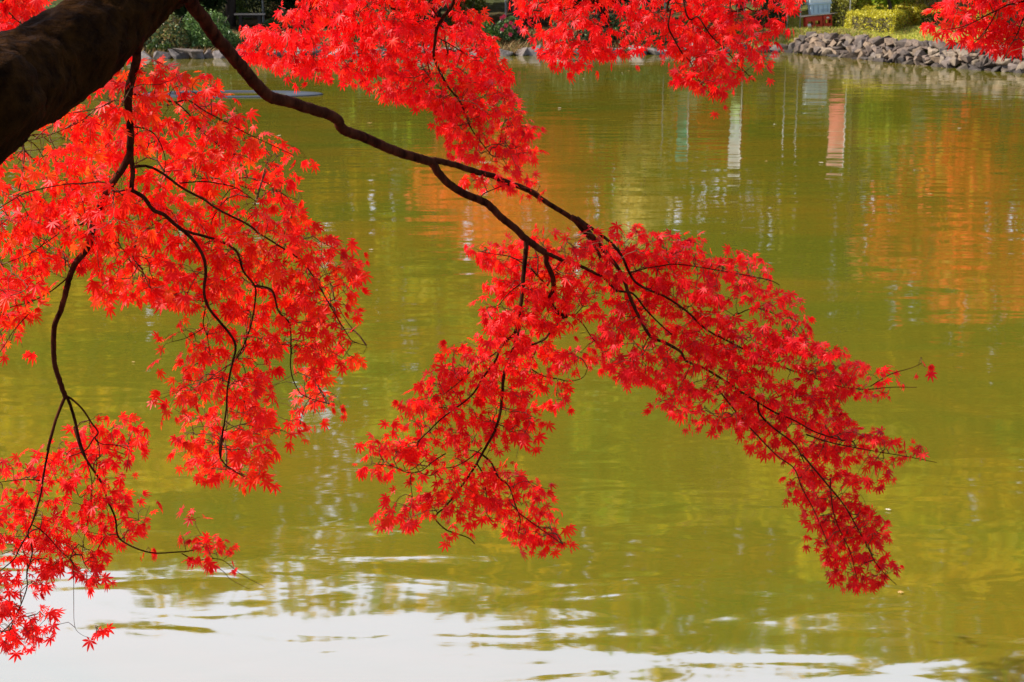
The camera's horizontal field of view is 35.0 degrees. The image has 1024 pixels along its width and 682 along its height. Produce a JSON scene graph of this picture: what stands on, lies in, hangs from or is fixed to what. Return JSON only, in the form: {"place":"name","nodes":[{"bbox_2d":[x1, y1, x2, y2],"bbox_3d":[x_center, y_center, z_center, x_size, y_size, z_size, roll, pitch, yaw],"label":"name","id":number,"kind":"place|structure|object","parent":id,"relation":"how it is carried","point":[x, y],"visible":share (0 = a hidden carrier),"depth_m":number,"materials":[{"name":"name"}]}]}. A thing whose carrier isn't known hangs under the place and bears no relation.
{"place":"outdoors","nodes":[
{"label":"outdoors","id":0,"kind":"place"},
{"bbox_2d":[0,52,1023,681],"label":"pond water","id":1,"kind":"structure","parent":0,"point":[888,232],"depth_m":9.30,"materials":[{"name":"green liquid"}]},
{"bbox_2d":[143,90,322,97],"bbox_3d":[-5.164,-4.539,29.993,3.342,0.070,1.404,0,14,0],"label":"floating ring","id":2,"kind":"object","parent":1,"relation":"on","point":[292,93],"visible":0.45,"depth_m":29.99,"materials":[{"name":"plastic"}]},
{"bbox_2d":[0,0,1023,66],"bbox_3d":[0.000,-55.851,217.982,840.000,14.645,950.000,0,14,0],"label":"ground","id":3,"kind":"structure","parent":0,"point":[496,8],"depth_m":48.92,"materials":[{"name":"green plant"}]},
{"bbox_2d":[141,50,151,58],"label":"shore rock","id":4,"kind":"object","parent":3,"relation":"on","point":[144,55],"visible":0.29,"depth_m":39.62,"materials":[{"name":"stone"}]},
{"bbox_2d":[145,41,173,51],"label":"fern clump","id":5,"kind":"object","parent":3,"relation":"on","point":[162,47],"visible":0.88,"depth_m":40.12,"materials":[{"name":"green plant"}]},
{"bbox_2d":[153,51,171,58],"bbox_3d":[-8.556,-6.973,39.901,0.415,0.250,0.515,7,5,4],"label":"shore rock","id":6,"kind":"object","parent":3,"relation":"on","point":[158,54],"visible":0.81,"depth_m":39.69,"materials":[{"name":"stone"}]},
{"bbox_2d":[145,12,191,47],"bbox_3d":[-8.610,-7.812,40.546,1.295,1.086,1.133,0,14,0],"label":"azalea shrub","id":7,"kind":"object","parent":3,"relation":"on","point":[166,29],"visible":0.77,"depth_m":40.31,"materials":[{"name":"green plant"}]},
{"bbox_2d":[168,49,189,58],"bbox_3d":[-8.173,-7.003,39.876,0.323,0.298,0.534,6,7,26],"label":"shore rock","id":8,"kind":"object","parent":3,"relation":"on","point":[178,55],"visible":0.68,"depth_m":39.74,"materials":[{"name":"stone"}]},
{"bbox_2d":[172,48,202,52],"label":"stone slab","id":9,"kind":"structure","parent":8,"relation":"on","point":[188,50],"depth_m":39.67,"materials":[{"name":"grey stone"}]},
{"bbox_2d":[188,52,204,57],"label":"shore rock","id":10,"kind":"object","parent":3,"relation":"on","point":[197,55],"visible":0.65,"depth_m":39.89,"materials":[{"name":"stone"}]},
{"bbox_2d":[171,0,227,23],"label":"evergreen tree","id":11,"kind":"object","parent":3,"relation":"on","point":[207,4],"visible":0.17,"depth_m":43.62,"materials":[{"name":"green plant"}]},
{"bbox_2d":[204,49,212,57],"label":"shore rock","id":12,"kind":"object","parent":3,"relation":"on","point":[208,53],"visible":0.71,"depth_m":40.04,"materials":[{"name":"stone"}]},
{"bbox_2d":[181,4,242,46],"bbox_3d":[-7.541,-7.904,40.810,1.732,1.112,1.132,5,15,21],"label":"azalea shrub","id":13,"kind":"object","parent":3,"relation":"on","point":[198,38],"visible":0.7,"depth_m":40.53,"materials":[{"name":"green plant"}]},
{"bbox_2d":[210,2,225,15],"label":"leafy shrub","id":14,"kind":"object","parent":3,"relation":"on","point":[220,8],"visible":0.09,"depth_m":50.00,"materials":[{"name":"green plant"}]},
{"bbox_2d":[212,50,224,57],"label":"shore rock","id":15,"kind":"object","parent":3,"relation":"on","point":[216,54],"visible":0.24,"depth_m":39.96,"materials":[{"name":"stone"}]},
{"bbox_2d":[225,0,235,25],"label":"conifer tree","id":16,"kind":"object","parent":3,"relation":"on","point":[230,8],"visible":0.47,"depth_m":46.04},
{"bbox_2d":[236,0,252,19],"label":"leafy shrub","id":17,"kind":"object","parent":3,"relation":"on","point":[241,6],"visible":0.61,"depth_m":48.20,"materials":[{"name":"green plant"}]},
{"bbox_2d":[234,13,265,26],"bbox_3d":[-7.341,-8.984,45.531,0.858,0.400,0.300,-1,14,-4],"label":"plank bench","id":18,"kind":"object","parent":3,"relation":"on","point":[241,16],"visible":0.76,"depth_m":45.41,"materials":[{"name":"grey wood"}]},
{"bbox_2d":[240,0,280,17],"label":"leafy shrub","id":19,"kind":"object","parent":3,"relation":"on","point":[251,4],"visible":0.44,"depth_m":49.51,"materials":[{"name":"green plant"}]},
{"bbox_2d":[262,0,283,22],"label":"post","id":20,"kind":"object","parent":3,"relation":"on","point":[263,17],"visible":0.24,"depth_m":47.06,"materials":[{"name":"paint"}]},
{"bbox_2d":[267,51,281,57],"bbox_3d":[-5.958,-7.082,40.390,0.396,0.209,0.491,-4,19,39],"label":"shore rock","id":21,"kind":"object","parent":3,"relation":"on","point":[279,54],"visible":0.16,"depth_m":40.28,"materials":[{"name":"stone"}]},
{"bbox_2d":[263,12,291,26],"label":"azalea shrub","id":22,"kind":"object","parent":3,"relation":"on","point":[269,21],"visible":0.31,"depth_m":45.07,"materials":[{"name":"green plant"}]},
{"bbox_2d":[267,0,319,11],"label":"evergreen tree","id":23,"kind":"object","parent":3,"relation":"on","point":[289,5],"visible":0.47,"depth_m":45.14,"materials":[{"name":"green plant"}]},
{"bbox_2d":[301,6,319,22],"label":"leafy shrub","id":24,"kind":"object","parent":3,"relation":"on","point":[310,14],"visible":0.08,"depth_m":47.33,"materials":[{"name":"green plant"}]},
{"bbox_2d":[264,1,368,16],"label":"leafy shrub","id":25,"kind":"object","parent":3,"relation":"on","point":[273,9],"visible":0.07,"depth_m":49.14,"materials":[{"name":"green plant"}]},
{"bbox_2d":[312,44,328,55],"bbox_3d":[-4.830,-7.233,40.670,0.491,0.384,0.434,7,12,-31],"label":"shore rock","id":26,"kind":"object","parent":3,"relation":"on","point":[316,51],"visible":0.09,"depth_m":40.52,"materials":[{"name":"stone"}]},
{"bbox_2d":[342,7,404,43],"bbox_3d":[-3.387,-8.079,41.586,1.948,1.043,1.572,0,14,0],"label":"leafy shrub","id":27,"kind":"object","parent":3,"relation":"on","point":[355,40],"visible":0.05,"depth_m":41.24,"materials":[{"name":"green plant"}]},
{"bbox_2d":[322,0,430,18],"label":"leafy shrub","id":28,"kind":"object","parent":3,"relation":"on","point":[380,8],"visible":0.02,"depth_m":48.63,"materials":[{"name":"green plant"}]},
{"bbox_2d":[431,0,440,17],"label":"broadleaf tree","id":29,"kind":"object","parent":3,"relation":"on","point":[439,12],"depth_m":48.95,"materials":[{"name":"green plant"}]},
{"bbox_2d":[142,25,749,57],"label":"dry grass","id":30,"kind":"structure","parent":3,"relation":"on","point":[521,45],"depth_m":41.53,"materials":[{"name":"brown plant"}]},
{"bbox_2d":[446,0,488,26],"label":"leafy shrub","id":31,"kind":"object","parent":3,"relation":"on","point":[470,4],"visible":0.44,"depth_m":45.61,"materials":[{"name":"green plant"}]},
{"bbox_2d":[481,21,502,41],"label":"leafy shrub","id":32,"kind":"object","parent":3,"relation":"on","point":[491,29],"visible":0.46,"depth_m":41.73,"materials":[{"name":"green plant"}]},
{"bbox_2d":[505,0,506,15],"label":"marker post","id":33,"kind":"object","parent":3,"relation":"on","point":[506,7],"visible":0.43,"depth_m":50.20,"materials":[{"name":"grey"}]},
{"bbox_2d":[499,49,513,55],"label":"shore rock","id":34,"kind":"object","parent":3,"relation":"on","point":[502,52],"visible":0.69,"depth_m":40.86,"materials":[{"name":"stone"}]},
{"bbox_2d":[507,0,511,12],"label":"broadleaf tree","id":35,"kind":"object","parent":3,"relation":"on","point":[508,9],"depth_m":51.85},
{"bbox_2d":[495,14,527,40],"bbox_3d":[-0.054,-8.096,42.096,0.799,0.737,0.880,-13,19,-43],"label":"camellia shrub","id":36,"kind":"object","parent":3,"relation":"on","point":[505,27],"visible":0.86,"depth_m":41.91,"materials":[{"name":"green plant"}]},
{"bbox_2d":[0,0,1023,662],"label":"maple tree","id":37,"kind":"object","parent":3,"relation":"on","point":[60,60],"visible":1,"depth_m":4.90,"materials":[{"name":"red plant"}]},
{"bbox_2d":[511,0,524,25],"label":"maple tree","id":38,"kind":"object","parent":3,"relation":"on","point":[513,10],"visible":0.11,"depth_m":44.47,"materials":[{"name":"plant"}]},
{"bbox_2d":[516,47,528,55],"bbox_3d":[0.258,-7.282,41.107,0.366,0.274,0.324,-5,9,42],"label":"shore rock","id":39,"kind":"object","parent":3,"relation":"on","point":[523,52],"visible":0.73,"depth_m":40.99,"materials":[{"name":"stone"}]},
{"bbox_2d":[528,45,541,55],"bbox_3d":[0.511,-7.326,41.282,0.489,0.384,0.628,-24,28,-27],"label":"shore rock","id":40,"kind":"object","parent":3,"relation":"on","point":[532,52],"visible":0.27,"depth_m":41.01,"materials":[{"name":"stone"}]},
{"bbox_2d":[548,11,607,43],"bbox_3d":[1.688,-8.117,41.868,1.653,1.020,1.344,0,14,0],"label":"leafy shrub","id":41,"kind":"object","parent":3,"relation":"on","point":[582,32],"visible":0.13,"depth_m":41.68,"materials":[{"name":"green plant"}]},
{"bbox_2d":[546,0,639,23],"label":"evergreen tree","id":42,"kind":"object","parent":3,"relation":"on","point":[604,8],"visible":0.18,"depth_m":46.72,"materials":[{"name":"green plant"}]},
{"bbox_2d":[628,45,646,54],"bbox_3d":[3.115,-7.330,41.358,0.683,0.387,0.532,-10,24,-42],"label":"shore rock","id":43,"kind":"object","parent":3,"relation":"on","point":[631,48],"visible":0.14,"depth_m":41.32,"materials":[{"name":"stone"}]},
{"bbox_2d":[609,2,666,41],"bbox_3d":[3.318,-8.285,42.233,1.600,1.069,1.281,0,14,0],"label":"leafy shrub","id":44,"kind":"object","parent":3,"relation":"on","point":[616,24],"visible":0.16,"depth_m":42.02,"materials":[{"name":"green plant"}]},
{"bbox_2d":[646,47,663,54],"bbox_3d":[3.570,-7.342,41.365,0.388,0.239,0.507,-6,29,-31],"label":"shore rock","id":45,"kind":"object","parent":3,"relation":"on","point":[653,51],"visible":0.63,"depth_m":41.22,"materials":[{"name":"stone"}]},
{"bbox_2d":[684,4,741,36],"bbox_3d":[5.257,-8.584,43.108,1.508,1.170,1.296,-8,16,-29],"label":"leafy shrub","id":46,"kind":"object","parent":3,"relation":"on","point":[738,32],"visible":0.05,"depth_m":42.87,"materials":[{"name":"green plant"}]},
{"bbox_2d":[735,0,743,11],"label":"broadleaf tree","id":47,"kind":"object","parent":3,"relation":"on","point":[739,7],"depth_m":52.86,"materials":[{"name":"green plant"}]},
{"bbox_2d":[753,0,786,28],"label":"leafy shrub","id":48,"kind":"object","parent":3,"relation":"on","point":[772,14],"visible":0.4,"depth_m":45.70,"materials":[{"name":"green plant"}]},
{"bbox_2d":[768,45,779,51],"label":"shore rock","id":49,"kind":"object","parent":3,"relation":"on","point":[774,47],"visible":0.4,"depth_m":42.39,"materials":[{"name":"stone"}]},
{"bbox_2d":[701,26,872,53],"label":"rough grass","id":50,"kind":"structure","parent":3,"relation":"on","point":[841,30],"depth_m":42.76,"materials":[{"name":"green plant"}]},
{"bbox_2d":[803,15,822,27],"bbox_3d":[8.279,-8.775,44.680,0.479,0.311,0.321,-6,14,-2],"label":"plastic crate","id":51,"kind":"object","parent":3,"relation":"on","point":[811,19],"visible":0.95,"depth_m":44.54,"materials":[{"name":"red plastic"}]},
{"bbox_2d":[798,13,835,16],"bbox_3d":[8.406,-8.972,44.636,1.018,0.119,0.360,-1,14,-3],"label":"wooden plank","id":52,"kind":"object","parent":51,"relation":"on","point":[815,15],"visible":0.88,"depth_m":44.47,"materials":[{"name":"grey wood"}]},
{"bbox_2d":[806,0,831,14],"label":"plastic tub","id":53,"kind":"object","parent":52,"relation":"on","point":[815,7],"visible":1,"depth_m":44.42,"materials":[{"name":"plastic"}]},
{"bbox_2d":[821,14,831,26],"bbox_3d":[8.655,-8.816,44.670,0.248,0.305,0.320,-6,14,-2],"label":"plastic crate","id":54,"kind":"object","parent":3,"relation":"on","point":[827,17],"visible":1,"depth_m":44.54,"materials":[{"name":"red plastic"}]},
{"bbox_2d":[829,0,856,26],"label":"clipped hedge","id":55,"kind":"object","parent":3,"relation":"on","point":[840,8],"visible":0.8,"depth_m":44.44,"materials":[{"name":"plant"}]},
{"bbox_2d":[733,17,1023,46],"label":"bank grass","id":56,"kind":"structure","parent":3,"relation":"on","point":[913,27],"depth_m":42.25,"materials":[{"name":"green plant"}]},
{"bbox_2d":[843,0,929,33],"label":"clipped hedge","id":57,"kind":"object","parent":3,"relation":"on","point":[895,18],"visible":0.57,"depth_m":42.90,"materials":[{"name":"yellow plant"}]},
{"bbox_2d":[872,0,907,9],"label":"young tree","id":58,"kind":"object","parent":3,"relation":"on","point":[890,3],"visible":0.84,"depth_m":44.18,"materials":[{"name":"green plant"}]},
{"bbox_2d":[856,0,932,9],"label":"leafy shrub","id":59,"kind":"object","parent":3,"relation":"on","point":[862,3],"visible":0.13,"depth_m":48.33,"materials":[{"name":"green plant"}]},
{"bbox_2d":[780,31,1023,72],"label":"stone wall","id":60,"kind":"structure","parent":3,"relation":"on","point":[875,49],"depth_m":38.26,"materials":[{"name":"grey stone"}]},
{"bbox_2d":[914,8,996,25],"bbox_3d":[12.255,-8.914,44.850,1.924,0.594,2.626,-12,18,-42],"label":"clipped hedge","id":61,"kind":"object","parent":3,"relation":"on","point":[921,18],"visible":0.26,"depth_m":44.55,"materials":[{"name":"green plant"}]},
{"bbox_2d":[1006,0,1018,22],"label":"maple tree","id":62,"kind":"object","parent":3,"relation":"on","point":[1011,20],"visible":0.07,"depth_m":45.03,"materials":[{"name":"green plant"}]},
{"bbox_2d":[913,0,967,10],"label":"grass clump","id":63,"kind":"object","parent":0,"point":[931,3],"visible":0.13,"depth_m":47.68,"materials":[{"name":"green plant"}]},
{"bbox_2d":[959,0,1006,19],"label":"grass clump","id":64,"kind":"object","parent":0,"point":[1001,15],"visible":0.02,"depth_m":46.45,"materials":[{"name":"green plant"}]}
]}

